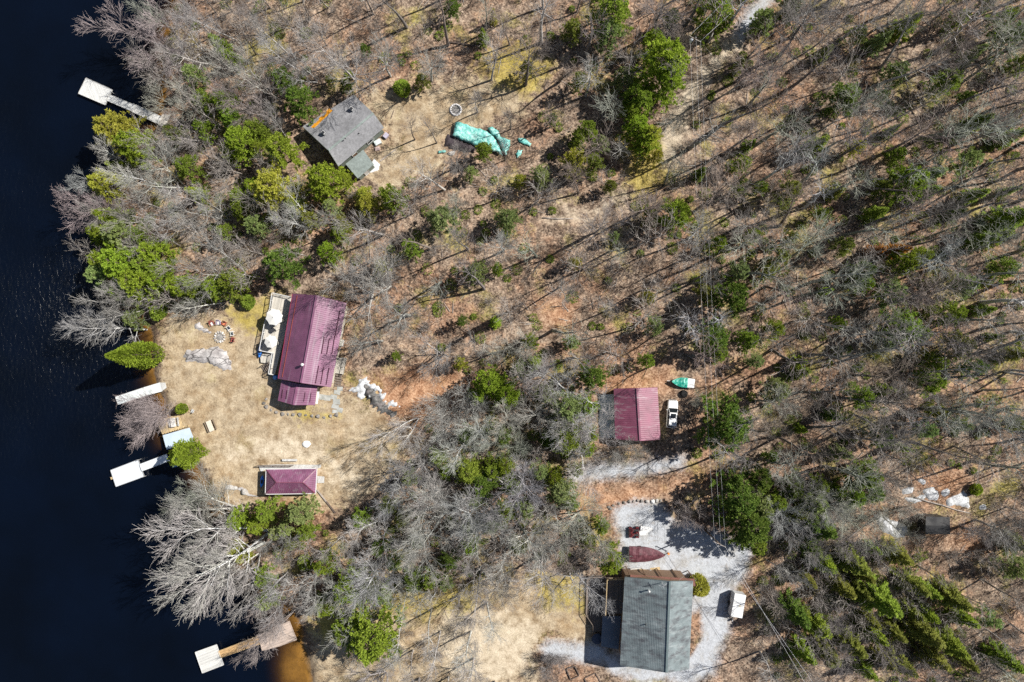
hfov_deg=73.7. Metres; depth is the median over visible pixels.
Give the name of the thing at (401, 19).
bare tree
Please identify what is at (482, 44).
fir tree
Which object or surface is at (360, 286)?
bare tree
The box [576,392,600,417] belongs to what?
pine tree
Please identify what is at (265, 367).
wooden stairs
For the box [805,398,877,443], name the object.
bare tree
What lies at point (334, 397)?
flagstone
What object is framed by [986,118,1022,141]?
bare tree
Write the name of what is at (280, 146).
pine tree
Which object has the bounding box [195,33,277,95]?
bare tree
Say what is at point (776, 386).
pine tree
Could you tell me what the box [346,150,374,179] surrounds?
porch wing
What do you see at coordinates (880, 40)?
fir tree
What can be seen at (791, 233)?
pine tree
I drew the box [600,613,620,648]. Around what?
side roof
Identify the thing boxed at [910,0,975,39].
bare tree
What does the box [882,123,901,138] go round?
fir tree
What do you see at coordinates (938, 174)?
fir tree
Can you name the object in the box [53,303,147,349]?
dead tree
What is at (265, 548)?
bare tree
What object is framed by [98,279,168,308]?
bare tree
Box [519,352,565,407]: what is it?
bare tree
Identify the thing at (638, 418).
garage
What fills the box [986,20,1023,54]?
pine tree
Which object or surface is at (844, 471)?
bare tree
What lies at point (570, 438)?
pine tree
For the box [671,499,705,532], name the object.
bare tree
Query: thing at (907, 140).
bare tree
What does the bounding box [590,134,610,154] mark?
pine tree
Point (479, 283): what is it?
bare tree
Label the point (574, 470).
pine tree
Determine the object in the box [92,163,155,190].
bare tree
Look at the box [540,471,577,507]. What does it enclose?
pine tree
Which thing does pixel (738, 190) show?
pine tree
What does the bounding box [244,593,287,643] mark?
bare shrub
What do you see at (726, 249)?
bare tree
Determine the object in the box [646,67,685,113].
pine tree
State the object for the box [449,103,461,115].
stone ring
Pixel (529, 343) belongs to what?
pine tree
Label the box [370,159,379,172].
stone patio
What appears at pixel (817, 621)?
fir tree
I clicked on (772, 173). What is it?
bare tree
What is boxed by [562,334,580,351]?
pine tree
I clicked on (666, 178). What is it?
bare tree
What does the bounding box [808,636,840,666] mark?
fir tree
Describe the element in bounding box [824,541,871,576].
fir tree
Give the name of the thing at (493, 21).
fir tree
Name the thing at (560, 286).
bare tree
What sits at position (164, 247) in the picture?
pine tree
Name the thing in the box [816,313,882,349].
bare tree
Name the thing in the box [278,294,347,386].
cabin
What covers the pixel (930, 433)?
pine tree
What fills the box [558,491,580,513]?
pine tree
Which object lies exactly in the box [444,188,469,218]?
bare tree
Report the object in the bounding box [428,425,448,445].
bare tree
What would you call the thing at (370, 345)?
bare tree
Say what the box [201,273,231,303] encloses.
pine tree
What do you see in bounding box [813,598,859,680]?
bare tree
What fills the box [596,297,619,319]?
bare tree
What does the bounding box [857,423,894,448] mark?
pine tree
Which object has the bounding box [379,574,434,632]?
bare tree
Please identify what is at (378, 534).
bare tree
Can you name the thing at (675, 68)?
bare tree
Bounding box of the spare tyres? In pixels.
[680,390,687,396]
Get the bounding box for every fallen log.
[449,40,477,45]
[542,217,572,219]
[713,190,738,218]
[890,428,955,436]
[914,497,969,512]
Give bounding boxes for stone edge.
[238,487,257,496]
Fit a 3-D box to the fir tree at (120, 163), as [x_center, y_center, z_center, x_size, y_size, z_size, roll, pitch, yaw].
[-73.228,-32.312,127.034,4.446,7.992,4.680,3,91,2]
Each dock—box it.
[78,78,169,125]
[110,454,177,486]
[115,382,166,404]
[195,621,296,672]
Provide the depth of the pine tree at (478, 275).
124.80 m
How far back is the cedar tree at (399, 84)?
127.88 m
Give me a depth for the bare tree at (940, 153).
115.23 m
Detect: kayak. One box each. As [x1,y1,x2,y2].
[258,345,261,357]
[260,475,263,486]
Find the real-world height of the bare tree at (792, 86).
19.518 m
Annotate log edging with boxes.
[317,490,335,512]
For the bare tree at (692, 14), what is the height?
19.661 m
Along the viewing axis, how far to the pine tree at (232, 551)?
125.78 m
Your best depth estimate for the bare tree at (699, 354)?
115.70 m
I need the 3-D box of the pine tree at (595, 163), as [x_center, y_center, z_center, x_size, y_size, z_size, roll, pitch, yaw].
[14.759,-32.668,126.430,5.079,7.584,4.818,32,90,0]
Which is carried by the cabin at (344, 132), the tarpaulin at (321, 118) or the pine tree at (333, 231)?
the tarpaulin at (321, 118)
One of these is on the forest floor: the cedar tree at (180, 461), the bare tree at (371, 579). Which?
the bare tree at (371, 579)
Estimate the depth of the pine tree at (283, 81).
123.11 m
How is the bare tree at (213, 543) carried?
on the forest floor
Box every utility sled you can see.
[637,531,648,534]
[640,526,652,531]
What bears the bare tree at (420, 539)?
on the forest floor
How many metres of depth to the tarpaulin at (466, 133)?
128.95 m
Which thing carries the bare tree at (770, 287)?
on the forest floor
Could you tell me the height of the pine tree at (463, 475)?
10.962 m
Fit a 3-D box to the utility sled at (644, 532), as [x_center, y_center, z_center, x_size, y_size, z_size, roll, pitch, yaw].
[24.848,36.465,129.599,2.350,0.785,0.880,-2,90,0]
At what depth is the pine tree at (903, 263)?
123.55 m
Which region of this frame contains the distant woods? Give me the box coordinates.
[64,0,1023,681]
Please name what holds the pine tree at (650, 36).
on the forest floor
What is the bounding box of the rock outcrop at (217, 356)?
[183,346,231,370]
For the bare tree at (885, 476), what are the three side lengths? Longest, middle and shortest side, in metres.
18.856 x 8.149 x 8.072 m
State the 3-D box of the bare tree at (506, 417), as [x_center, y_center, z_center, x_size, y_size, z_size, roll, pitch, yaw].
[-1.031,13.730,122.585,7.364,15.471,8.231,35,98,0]
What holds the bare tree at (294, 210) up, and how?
on the forest floor
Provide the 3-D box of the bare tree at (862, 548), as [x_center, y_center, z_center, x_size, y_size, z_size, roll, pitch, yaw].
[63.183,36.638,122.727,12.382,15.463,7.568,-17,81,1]
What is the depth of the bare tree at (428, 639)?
118.68 m
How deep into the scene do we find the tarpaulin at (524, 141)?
129.64 m
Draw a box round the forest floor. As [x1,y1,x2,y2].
[116,0,1023,681]
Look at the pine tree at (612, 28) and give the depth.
124.50 m
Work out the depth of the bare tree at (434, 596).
122.77 m
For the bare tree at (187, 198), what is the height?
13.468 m
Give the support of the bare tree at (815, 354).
on the forest floor
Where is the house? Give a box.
[619,568,692,672]
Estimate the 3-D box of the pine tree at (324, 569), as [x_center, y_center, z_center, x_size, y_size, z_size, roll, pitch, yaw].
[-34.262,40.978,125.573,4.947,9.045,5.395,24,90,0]
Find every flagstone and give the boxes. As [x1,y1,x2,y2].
[319,394,325,399]
[330,394,336,399]
[333,399,339,404]
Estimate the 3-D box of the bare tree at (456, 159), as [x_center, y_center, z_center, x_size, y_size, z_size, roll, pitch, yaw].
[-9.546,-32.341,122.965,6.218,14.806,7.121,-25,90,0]
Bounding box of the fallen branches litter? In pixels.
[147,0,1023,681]
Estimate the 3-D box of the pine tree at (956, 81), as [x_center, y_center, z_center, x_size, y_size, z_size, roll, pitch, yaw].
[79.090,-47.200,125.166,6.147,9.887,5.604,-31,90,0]
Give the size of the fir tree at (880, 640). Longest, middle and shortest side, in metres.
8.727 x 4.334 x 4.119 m
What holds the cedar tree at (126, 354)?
on the lawn
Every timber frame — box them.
[566,666,579,679]
[584,672,600,681]
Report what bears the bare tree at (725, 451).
on the forest floor
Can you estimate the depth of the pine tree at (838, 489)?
125.05 m
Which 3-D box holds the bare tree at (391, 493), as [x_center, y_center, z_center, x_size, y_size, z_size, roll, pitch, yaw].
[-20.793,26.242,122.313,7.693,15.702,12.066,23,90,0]
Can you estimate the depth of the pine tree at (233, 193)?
124.71 m
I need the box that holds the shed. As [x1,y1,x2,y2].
[917,514,949,533]
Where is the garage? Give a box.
[614,387,660,440]
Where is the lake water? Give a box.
[0,0,284,681]
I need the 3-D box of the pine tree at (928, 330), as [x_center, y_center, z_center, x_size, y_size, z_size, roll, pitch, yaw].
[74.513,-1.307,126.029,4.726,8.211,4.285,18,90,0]
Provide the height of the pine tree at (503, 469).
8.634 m
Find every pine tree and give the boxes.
[83,262,116,294]
[85,221,129,247]
[85,247,106,269]
[87,167,128,203]
[92,108,146,159]
[96,242,154,288]
[99,217,144,252]
[108,284,134,305]
[111,127,161,170]
[115,259,169,308]
[120,307,150,331]
[128,223,160,244]
[130,250,178,280]
[136,235,180,269]
[146,267,187,298]
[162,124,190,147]
[165,270,206,303]
[173,154,209,183]
[180,63,211,89]
[185,279,210,306]
[190,87,225,122]
[192,118,217,144]
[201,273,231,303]
[210,89,239,119]
[215,222,238,243]
[217,142,247,168]
[217,264,259,301]
[219,108,247,130]
[222,123,264,166]
[225,501,251,530]
[226,535,247,554]
[227,186,255,208]
[230,200,258,225]
[235,547,255,563]
[242,117,274,146]
[242,176,260,199]
[244,213,272,241]
[244,512,270,536]
[248,160,312,220]
[249,141,267,160]
[253,494,285,522]
[254,561,278,588]
[254,580,285,610]
[261,243,311,290]
[264,130,309,171]
[268,518,288,540]
[271,65,306,95]
[277,513,300,536]
[283,197,308,219]
[283,527,303,550]
[284,84,321,125]
[285,492,324,525]
[296,518,321,541]
[299,209,327,232]
[302,161,346,205]
[312,546,343,575]
[313,590,339,617]
[316,239,343,266]
[322,197,343,218]
[324,74,337,90]
[329,225,351,245]
[330,603,368,647]
[331,212,355,236]
[331,559,372,603]
[336,169,356,193]
[338,79,356,96]
[341,593,407,667]
[350,505,376,528]
[353,185,374,202]
[355,191,383,223]
[359,43,372,57]
[359,571,381,595]
[368,531,391,557]
[373,578,395,606]
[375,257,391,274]
[377,183,409,216]
[379,492,402,515]
[384,550,404,570]
[391,350,403,360]
[392,507,410,527]
[399,238,423,262]
[400,466,420,486]
[400,565,426,593]
[407,527,427,548]
[413,72,431,94]
[420,565,441,589]
[426,200,462,238]
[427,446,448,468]
[436,461,458,480]
[436,566,455,592]
[440,546,462,570]
[442,0,462,22]
[452,357,468,371]
[453,422,474,446]
[454,451,484,486]
[455,314,468,327]
[457,511,477,533]
[459,532,484,555]
[460,257,488,286]
[463,166,479,184]
[464,380,491,405]
[464,491,486,508]
[467,465,502,498]
[471,363,507,398]
[474,142,492,162]
[479,451,504,482]
[482,513,502,532]
[488,374,524,409]
[489,261,505,277]
[490,424,514,448]
[493,204,523,238]
[493,495,518,523]
[495,450,517,477]
[498,475,515,494]
[505,473,519,494]
[508,533,526,554]
[509,358,529,377]
[511,173,526,190]
[514,493,538,519]
[518,60,535,81]
[519,331,539,350]
[526,456,550,481]
[527,165,552,190]
[533,380,558,406]
[535,426,556,449]
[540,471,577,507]
[544,416,582,457]
[544,465,564,488]
[545,113,558,128]
[545,385,584,422]
[557,147,590,180]
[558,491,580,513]
[559,17,584,47]
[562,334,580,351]
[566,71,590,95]
[566,129,587,151]
[566,459,583,477]
[567,254,582,269]
[573,120,598,145]
[575,359,609,393]
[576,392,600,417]
[576,439,595,456]
[576,524,598,548]
[581,152,605,180]
[582,425,598,443]
[586,0,633,43]
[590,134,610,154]
[590,513,610,534]
[592,16,626,56]
[592,539,625,574]
[602,179,617,194]
[605,66,639,97]
[608,231,619,243]
[615,113,647,144]
[616,103,641,128]
[619,83,644,113]
[624,89,657,118]
[624,125,661,165]
[625,36,691,100]
[630,124,663,157]
[636,28,662,54]
[636,352,654,368]
[637,207,657,228]
[638,288,656,305]
[641,313,664,336]
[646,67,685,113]
[646,149,663,169]
[651,197,693,239]
[662,7,679,27]
[689,17,711,43]
[691,283,714,305]
[692,0,733,40]
[693,317,730,353]
[693,391,753,451]
[702,275,749,318]
[702,343,729,364]
[707,235,727,254]
[708,467,764,518]
[712,491,774,550]
[716,11,734,33]
[721,260,749,283]
[729,153,751,175]
[729,183,743,197]
[730,327,759,353]
[736,541,767,555]
[737,458,774,492]
[740,228,761,245]
[743,7,775,36]
[743,350,764,369]
[748,179,768,196]
[751,261,776,283]
[753,489,775,517]
[758,317,785,341]
[758,375,791,404]
[760,447,779,464]
[761,245,791,272]
[761,485,788,510]
[771,471,805,500]
[772,179,802,208]
[774,0,801,25]
[778,497,808,522]
[780,227,798,246]
[790,529,819,554]
[793,482,828,514]
[808,472,829,493]
[810,207,828,221]
[816,81,862,119]
[821,479,846,498]
[827,315,847,331]
[828,236,854,259]
[832,477,866,509]
[836,450,884,488]
[839,381,876,409]
[841,140,866,159]
[844,23,868,49]
[846,259,876,283]
[850,275,875,296]
[853,480,885,504]
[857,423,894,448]
[866,177,893,200]
[869,90,890,107]
[869,276,908,309]
[873,306,922,351]
[877,60,910,89]
[877,250,921,281]
[881,145,907,166]
[881,165,930,206]
[906,246,934,269]
[908,368,949,397]
[909,324,931,346]
[910,418,938,437]
[911,302,937,320]
[915,349,950,373]
[918,399,951,421]
[919,66,963,103]
[931,265,955,286]
[932,298,968,327]
[935,331,977,360]
[940,8,971,32]
[943,272,980,300]
[944,149,984,180]
[950,91,974,109]
[950,354,990,379]
[951,416,974,433]
[974,0,995,15]
[974,603,1004,629]
[977,255,1022,283]
[978,8,1017,37]
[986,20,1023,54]
[987,544,1023,580]
[995,415,1023,434]
[999,53,1023,81]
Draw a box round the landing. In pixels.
[317,476,323,482]
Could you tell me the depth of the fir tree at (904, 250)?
124.41 m
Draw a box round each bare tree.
[50,184,109,234]
[57,165,125,198]
[67,275,147,339]
[69,192,152,246]
[72,0,201,83]
[88,133,134,167]
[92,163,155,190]
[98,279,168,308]
[110,135,184,205]
[122,0,171,30]
[129,498,268,622]
[137,204,196,245]
[141,72,216,122]
[146,460,238,570]
[147,0,210,73]
[147,521,265,626]
[153,181,204,210]
[156,107,206,149]
[160,181,235,232]
[161,476,219,517]
[168,297,222,320]
[170,0,236,42]
[173,224,246,301]
[188,553,277,624]
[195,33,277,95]
[204,79,249,110]
[208,0,265,35]
[220,64,276,126]
[231,608,296,670]
[237,568,294,637]
[238,9,287,52]
[254,526,303,576]
[255,29,294,69]
[257,99,285,135]
[265,568,333,622]
[266,169,312,240]
[270,41,317,94]
[285,12,387,102]
[300,557,386,670]
[305,204,345,232]
[315,534,358,579]
[318,241,399,343]
[324,210,384,250]
[340,323,384,360]
[340,511,406,570]
[343,550,405,621]
[344,663,392,681]
[357,235,405,314]
[357,415,428,463]
[360,29,408,78]
[363,0,407,28]
[372,457,419,520]
[375,644,402,681]
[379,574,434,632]
[380,296,426,340]
[386,619,407,676]
[388,477,513,588]
[389,488,443,572]
[390,223,431,253]
[392,153,445,195]
[393,438,445,495]
[398,106,421,139]
[399,649,424,681]
[400,543,427,577]
[407,330,460,388]
[408,472,457,518]
[410,379,492,454]
[414,44,449,81]
[416,112,436,142]
[417,609,439,669]
[420,587,439,609]
[422,274,451,302]
[424,411,498,478]
[424,630,444,681]
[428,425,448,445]
[431,0,455,46]
[434,222,477,257]
[436,140,470,174]
[438,492,505,544]
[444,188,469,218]
[446,517,481,577]
[450,452,532,536]
[450,555,522,656]
[450,630,479,678]
[451,253,485,289]
[451,658,490,681]
[460,327,486,358]
[468,89,484,114]
[469,420,533,463]
[474,0,494,30]
[475,228,521,263]
[476,324,540,380]
[476,602,508,647]
[480,20,511,80]
[481,554,516,596]
[484,346,505,366]
[489,6,515,46]
[489,397,525,442]
[496,137,508,159]
[497,511,561,573]
[501,18,554,85]
[501,106,516,129]
[501,459,548,520]
[509,542,568,616]
[511,234,540,266]
[513,394,572,439]
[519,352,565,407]
[523,500,573,559]
[527,361,623,464]
[528,0,560,44]
[540,481,632,575]
[541,102,561,131]
[541,277,578,311]
[548,530,609,581]
[550,405,624,502]
[551,316,591,351]
[556,569,615,622]
[558,59,587,82]
[558,162,592,199]
[563,348,597,375]
[569,53,611,96]
[573,194,635,251]
[574,1,612,56]
[576,120,617,168]
[589,86,625,125]
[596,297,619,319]
[603,242,632,266]
[608,136,630,161]
[616,187,670,237]
[637,0,694,41]
[653,112,681,134]
[655,48,693,94]
[660,146,698,186]
[668,305,718,346]
[670,24,696,56]
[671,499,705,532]
[676,210,724,252]
[684,339,733,379]
[685,0,717,25]
[688,104,750,150]
[688,151,758,217]
[690,252,727,294]
[704,436,750,472]
[707,306,734,329]
[718,81,801,127]
[721,110,779,155]
[721,221,766,263]
[724,0,757,30]
[725,199,784,247]
[726,400,771,446]
[728,442,761,472]
[729,31,795,98]
[732,246,811,303]
[742,172,804,218]
[747,48,799,106]
[748,289,781,317]
[749,416,797,441]
[752,103,816,148]
[754,381,812,418]
[756,650,784,681]
[759,224,801,257]
[759,443,807,483]
[760,129,814,182]
[761,37,792,78]
[763,589,787,621]
[764,285,809,314]
[765,559,814,593]
[766,0,837,70]
[766,453,829,508]
[766,496,809,539]
[769,0,810,28]
[771,348,831,385]
[774,503,837,577]
[777,435,838,474]
[778,179,812,226]
[779,208,842,261]
[781,129,830,169]
[785,0,842,42]
[788,32,845,89]
[793,255,873,312]
[796,444,866,470]
[798,141,837,182]
[798,372,859,408]
[800,340,867,380]
[802,522,856,564]
[803,169,839,208]
[803,485,855,529]
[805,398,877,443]
[810,256,892,295]
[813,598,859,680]
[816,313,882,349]
[820,124,871,153]
[820,458,880,495]
[820,471,901,555]
[821,160,886,199]
[826,79,898,117]
[828,337,905,361]
[835,530,909,569]
[836,415,936,474]
[837,312,917,349]
[837,375,948,427]
[838,0,898,41]
[838,105,908,160]
[838,211,919,250]
[850,353,948,398]
[852,410,922,454]
[853,456,916,494]
[855,177,947,205]
[860,198,934,228]
[865,46,960,91]
[866,489,930,546]
[870,324,941,360]
[872,0,952,36]
[875,263,953,314]
[876,635,918,681]
[879,0,930,68]
[880,95,974,155]
[882,408,934,434]
[883,315,934,361]
[885,266,979,308]
[886,184,940,219]
[890,0,918,14]
[892,145,965,190]
[897,231,969,281]
[897,404,986,442]
[905,128,977,170]
[908,16,988,78]
[908,359,989,393]
[908,652,948,681]
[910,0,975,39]
[910,438,996,471]
[911,217,980,253]
[912,188,976,233]
[916,88,1023,151]
[920,209,987,240]
[920,311,985,359]
[920,379,1015,447]
[923,242,987,282]
[927,51,979,91]
[930,0,1021,61]
[932,154,1018,196]
[944,67,1023,111]
[946,101,1023,147]
[947,362,1023,390]
[948,0,998,30]
[950,216,1023,265]
[951,267,1003,298]
[953,302,1021,343]
[955,518,1017,550]
[956,154,1023,189]
[957,177,1023,220]
[957,384,1023,434]
[960,29,1023,84]
[960,332,1020,376]
[965,512,1023,562]
[970,446,1023,485]
[971,256,1023,294]
[977,5,1023,72]
[977,404,1023,461]
[978,75,1023,127]
[978,297,1023,316]
[980,221,1023,245]
[982,147,1023,165]
[982,323,1023,354]
[982,387,1023,394]
[982,579,1023,614]
[983,177,1023,198]
[984,318,1023,328]
[985,628,1023,663]
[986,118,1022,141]
[990,7,1023,39]
[991,0,1023,14]
[991,663,1023,681]
[1000,280,1023,283]
[1004,369,1023,385]
[1005,400,1023,418]
[1013,248,1023,254]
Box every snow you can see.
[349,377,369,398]
[366,383,381,392]
[379,393,385,399]
[384,400,399,406]
[874,514,906,537]
[902,487,912,493]
[905,495,925,502]
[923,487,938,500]
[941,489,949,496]
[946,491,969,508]
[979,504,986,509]
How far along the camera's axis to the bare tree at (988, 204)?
118.47 m
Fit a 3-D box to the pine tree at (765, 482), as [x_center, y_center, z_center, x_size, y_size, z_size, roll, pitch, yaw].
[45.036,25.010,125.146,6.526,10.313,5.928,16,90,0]
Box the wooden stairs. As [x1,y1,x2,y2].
[260,362,272,373]
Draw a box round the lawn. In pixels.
[159,73,597,681]
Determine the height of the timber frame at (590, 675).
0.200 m
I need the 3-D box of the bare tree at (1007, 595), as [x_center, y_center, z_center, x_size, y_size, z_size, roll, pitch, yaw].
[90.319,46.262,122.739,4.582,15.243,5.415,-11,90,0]
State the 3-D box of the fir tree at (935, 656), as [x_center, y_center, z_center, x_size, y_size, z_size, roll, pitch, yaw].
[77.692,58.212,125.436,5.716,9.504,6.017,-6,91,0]
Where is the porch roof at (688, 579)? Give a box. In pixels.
[625,566,694,585]
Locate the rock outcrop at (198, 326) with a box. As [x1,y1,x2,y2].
[194,322,210,333]
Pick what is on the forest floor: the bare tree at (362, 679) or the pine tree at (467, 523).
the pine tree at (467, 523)
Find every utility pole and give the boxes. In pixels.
[683,35,700,56]
[704,529,724,546]
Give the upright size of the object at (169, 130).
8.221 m
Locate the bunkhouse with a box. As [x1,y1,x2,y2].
[265,468,317,494]
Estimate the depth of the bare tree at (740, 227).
116.48 m
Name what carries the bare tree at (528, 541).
on the forest floor
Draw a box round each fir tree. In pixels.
[90,207,135,229]
[103,238,137,253]
[104,159,136,180]
[184,186,210,202]
[208,33,232,54]
[218,48,246,72]
[255,126,273,143]
[476,27,489,48]
[488,8,498,26]
[488,316,501,329]
[526,355,541,371]
[690,167,706,184]
[728,57,745,79]
[740,138,756,154]
[771,587,811,629]
[785,633,817,665]
[787,354,807,367]
[787,365,810,379]
[789,422,807,434]
[791,514,820,533]
[792,563,817,588]
[792,602,832,639]
[800,136,829,158]
[801,511,837,540]
[804,546,837,574]
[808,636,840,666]
[811,44,834,65]
[816,286,833,297]
[817,407,841,421]
[821,186,845,204]
[822,570,857,599]
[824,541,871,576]
[826,442,852,460]
[828,617,868,658]
[842,572,875,603]
[848,571,875,584]
[849,656,878,681]
[850,574,903,619]
[853,622,888,646]
[854,606,881,629]
[855,205,889,226]
[858,30,893,57]
[861,539,882,555]
[862,244,887,258]
[868,642,897,669]
[871,382,896,395]
[871,641,918,678]
[874,536,914,566]
[875,615,907,643]
[876,243,912,263]
[881,11,923,46]
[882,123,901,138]
[885,442,909,452]
[892,565,931,597]
[894,613,946,649]
[897,597,926,621]
[906,596,940,624]
[907,639,951,672]
[908,184,941,204]
[917,575,943,599]
[923,167,948,184]
[925,574,974,612]
[931,621,971,660]
[942,605,980,628]
[944,208,968,220]
[946,653,980,672]
[951,188,990,206]
[952,112,995,137]
[954,43,988,70]
[955,230,1001,251]
[968,303,997,317]
[976,227,1014,250]
[978,636,1023,673]
[979,205,1023,230]
[980,332,1005,341]
[991,127,1023,150]
[993,530,1023,552]
[995,186,1020,199]
[998,346,1023,363]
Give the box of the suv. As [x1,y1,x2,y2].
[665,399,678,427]
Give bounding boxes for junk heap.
[444,134,475,152]
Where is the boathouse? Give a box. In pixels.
[163,425,192,449]
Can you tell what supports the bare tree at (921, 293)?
on the forest floor
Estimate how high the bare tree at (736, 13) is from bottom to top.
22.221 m
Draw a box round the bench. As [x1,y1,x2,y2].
[282,459,296,460]
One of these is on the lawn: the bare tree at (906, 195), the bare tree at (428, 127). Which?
the bare tree at (428, 127)
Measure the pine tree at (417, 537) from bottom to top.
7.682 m
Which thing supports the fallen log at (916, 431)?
on the forest floor
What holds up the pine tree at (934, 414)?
on the forest floor
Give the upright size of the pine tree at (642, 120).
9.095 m
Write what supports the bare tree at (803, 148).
on the forest floor
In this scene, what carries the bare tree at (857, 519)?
on the forest floor
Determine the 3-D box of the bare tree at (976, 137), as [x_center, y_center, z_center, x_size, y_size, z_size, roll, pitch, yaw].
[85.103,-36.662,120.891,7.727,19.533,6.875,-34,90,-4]
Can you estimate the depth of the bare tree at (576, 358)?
117.83 m
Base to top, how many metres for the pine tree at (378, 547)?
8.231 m
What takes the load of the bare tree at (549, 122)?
on the forest floor
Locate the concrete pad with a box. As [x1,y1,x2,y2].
[599,394,614,437]
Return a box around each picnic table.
[168,417,178,426]
[204,419,216,432]
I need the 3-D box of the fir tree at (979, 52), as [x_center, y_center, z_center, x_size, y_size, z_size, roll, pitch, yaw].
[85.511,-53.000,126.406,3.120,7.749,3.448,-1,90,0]
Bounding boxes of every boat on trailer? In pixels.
[627,546,669,561]
[667,377,694,387]
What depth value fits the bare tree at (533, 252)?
118.73 m
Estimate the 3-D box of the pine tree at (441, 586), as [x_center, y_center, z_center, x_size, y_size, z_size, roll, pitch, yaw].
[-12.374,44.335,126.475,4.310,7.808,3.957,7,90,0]
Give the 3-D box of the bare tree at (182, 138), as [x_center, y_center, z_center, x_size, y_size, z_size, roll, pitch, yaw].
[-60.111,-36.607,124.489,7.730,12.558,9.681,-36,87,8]
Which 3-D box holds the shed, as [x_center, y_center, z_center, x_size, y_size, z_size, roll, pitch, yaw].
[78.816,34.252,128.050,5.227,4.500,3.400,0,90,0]
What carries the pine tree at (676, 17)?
on the forest floor
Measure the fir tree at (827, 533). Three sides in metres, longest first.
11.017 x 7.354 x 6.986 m
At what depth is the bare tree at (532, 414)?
122.04 m
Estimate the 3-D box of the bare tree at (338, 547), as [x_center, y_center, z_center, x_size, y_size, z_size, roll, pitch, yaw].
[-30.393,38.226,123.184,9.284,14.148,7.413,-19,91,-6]
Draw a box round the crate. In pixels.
[373,138,381,145]
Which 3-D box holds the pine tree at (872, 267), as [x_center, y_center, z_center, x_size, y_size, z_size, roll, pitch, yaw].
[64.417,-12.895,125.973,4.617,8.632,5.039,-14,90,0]
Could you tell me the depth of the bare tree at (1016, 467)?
119.43 m
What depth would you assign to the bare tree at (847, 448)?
115.88 m
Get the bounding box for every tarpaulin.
[311,109,332,127]
[452,122,501,153]
[488,127,509,154]
[516,150,522,157]
[518,138,530,145]
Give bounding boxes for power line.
[690,46,714,539]
[696,49,720,539]
[701,63,725,546]
[715,543,810,679]
[727,550,803,680]
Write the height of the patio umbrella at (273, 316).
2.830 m
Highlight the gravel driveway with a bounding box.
[543,0,776,681]
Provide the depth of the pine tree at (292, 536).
125.30 m
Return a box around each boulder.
[241,488,247,494]
[302,441,310,447]
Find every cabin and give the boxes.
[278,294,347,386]
[303,95,383,166]
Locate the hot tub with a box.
[591,632,600,643]
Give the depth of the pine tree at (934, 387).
124.19 m
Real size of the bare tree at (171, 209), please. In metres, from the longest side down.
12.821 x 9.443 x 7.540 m
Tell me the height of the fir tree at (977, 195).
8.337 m
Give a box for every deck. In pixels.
[158,414,188,433]
[257,464,320,471]
[259,293,291,374]
[260,354,272,362]
[585,575,604,632]
[603,574,624,615]
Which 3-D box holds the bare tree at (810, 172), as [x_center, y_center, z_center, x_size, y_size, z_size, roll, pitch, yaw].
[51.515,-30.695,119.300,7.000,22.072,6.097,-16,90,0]
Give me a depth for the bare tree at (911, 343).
117.09 m
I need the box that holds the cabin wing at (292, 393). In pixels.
[278,380,319,404]
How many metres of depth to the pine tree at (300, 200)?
124.23 m
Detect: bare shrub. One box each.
[113,389,177,451]
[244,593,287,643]
[538,650,574,681]
[610,436,653,470]
[690,390,706,411]
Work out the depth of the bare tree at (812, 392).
117.27 m
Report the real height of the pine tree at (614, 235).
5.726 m
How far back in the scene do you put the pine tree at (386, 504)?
124.81 m
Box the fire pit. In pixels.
[214,331,225,342]
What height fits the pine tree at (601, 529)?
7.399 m
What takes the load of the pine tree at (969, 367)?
on the forest floor
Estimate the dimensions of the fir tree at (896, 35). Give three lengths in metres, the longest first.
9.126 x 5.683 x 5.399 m
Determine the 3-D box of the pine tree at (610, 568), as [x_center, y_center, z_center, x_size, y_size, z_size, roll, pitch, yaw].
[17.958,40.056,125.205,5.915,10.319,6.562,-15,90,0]
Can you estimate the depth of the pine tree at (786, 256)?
124.43 m
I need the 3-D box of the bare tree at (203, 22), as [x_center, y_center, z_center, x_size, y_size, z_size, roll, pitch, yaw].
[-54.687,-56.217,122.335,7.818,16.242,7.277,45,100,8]
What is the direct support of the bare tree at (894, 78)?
on the forest floor
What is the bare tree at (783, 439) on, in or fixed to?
on the forest floor
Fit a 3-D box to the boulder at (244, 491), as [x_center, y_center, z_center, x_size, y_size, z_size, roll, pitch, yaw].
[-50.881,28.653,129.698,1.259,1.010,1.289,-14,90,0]
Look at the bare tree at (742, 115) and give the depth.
115.85 m
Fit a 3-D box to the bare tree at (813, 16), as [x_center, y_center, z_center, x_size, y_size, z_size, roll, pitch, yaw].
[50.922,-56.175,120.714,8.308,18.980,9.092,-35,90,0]
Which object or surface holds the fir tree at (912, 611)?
on the forest floor
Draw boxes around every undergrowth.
[97,0,1023,681]
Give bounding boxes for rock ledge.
[364,384,396,417]
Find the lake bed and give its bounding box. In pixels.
[101,0,312,681]
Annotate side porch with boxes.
[334,357,347,386]
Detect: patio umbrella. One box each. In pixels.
[264,335,277,347]
[266,309,282,325]
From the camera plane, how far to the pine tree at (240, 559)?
125.74 m
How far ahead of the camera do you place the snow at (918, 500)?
129.92 m
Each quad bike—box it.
[628,526,638,532]
[628,531,639,537]
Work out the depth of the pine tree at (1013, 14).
124.81 m
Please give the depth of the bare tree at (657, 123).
117.59 m
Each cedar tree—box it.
[104,340,165,369]
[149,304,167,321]
[167,437,210,469]
[174,403,188,413]
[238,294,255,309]
[297,554,312,570]
[392,79,410,97]
[690,573,709,597]
[969,483,982,495]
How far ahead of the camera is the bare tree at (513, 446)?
122.61 m
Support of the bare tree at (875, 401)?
on the forest floor
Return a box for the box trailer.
[728,590,745,618]

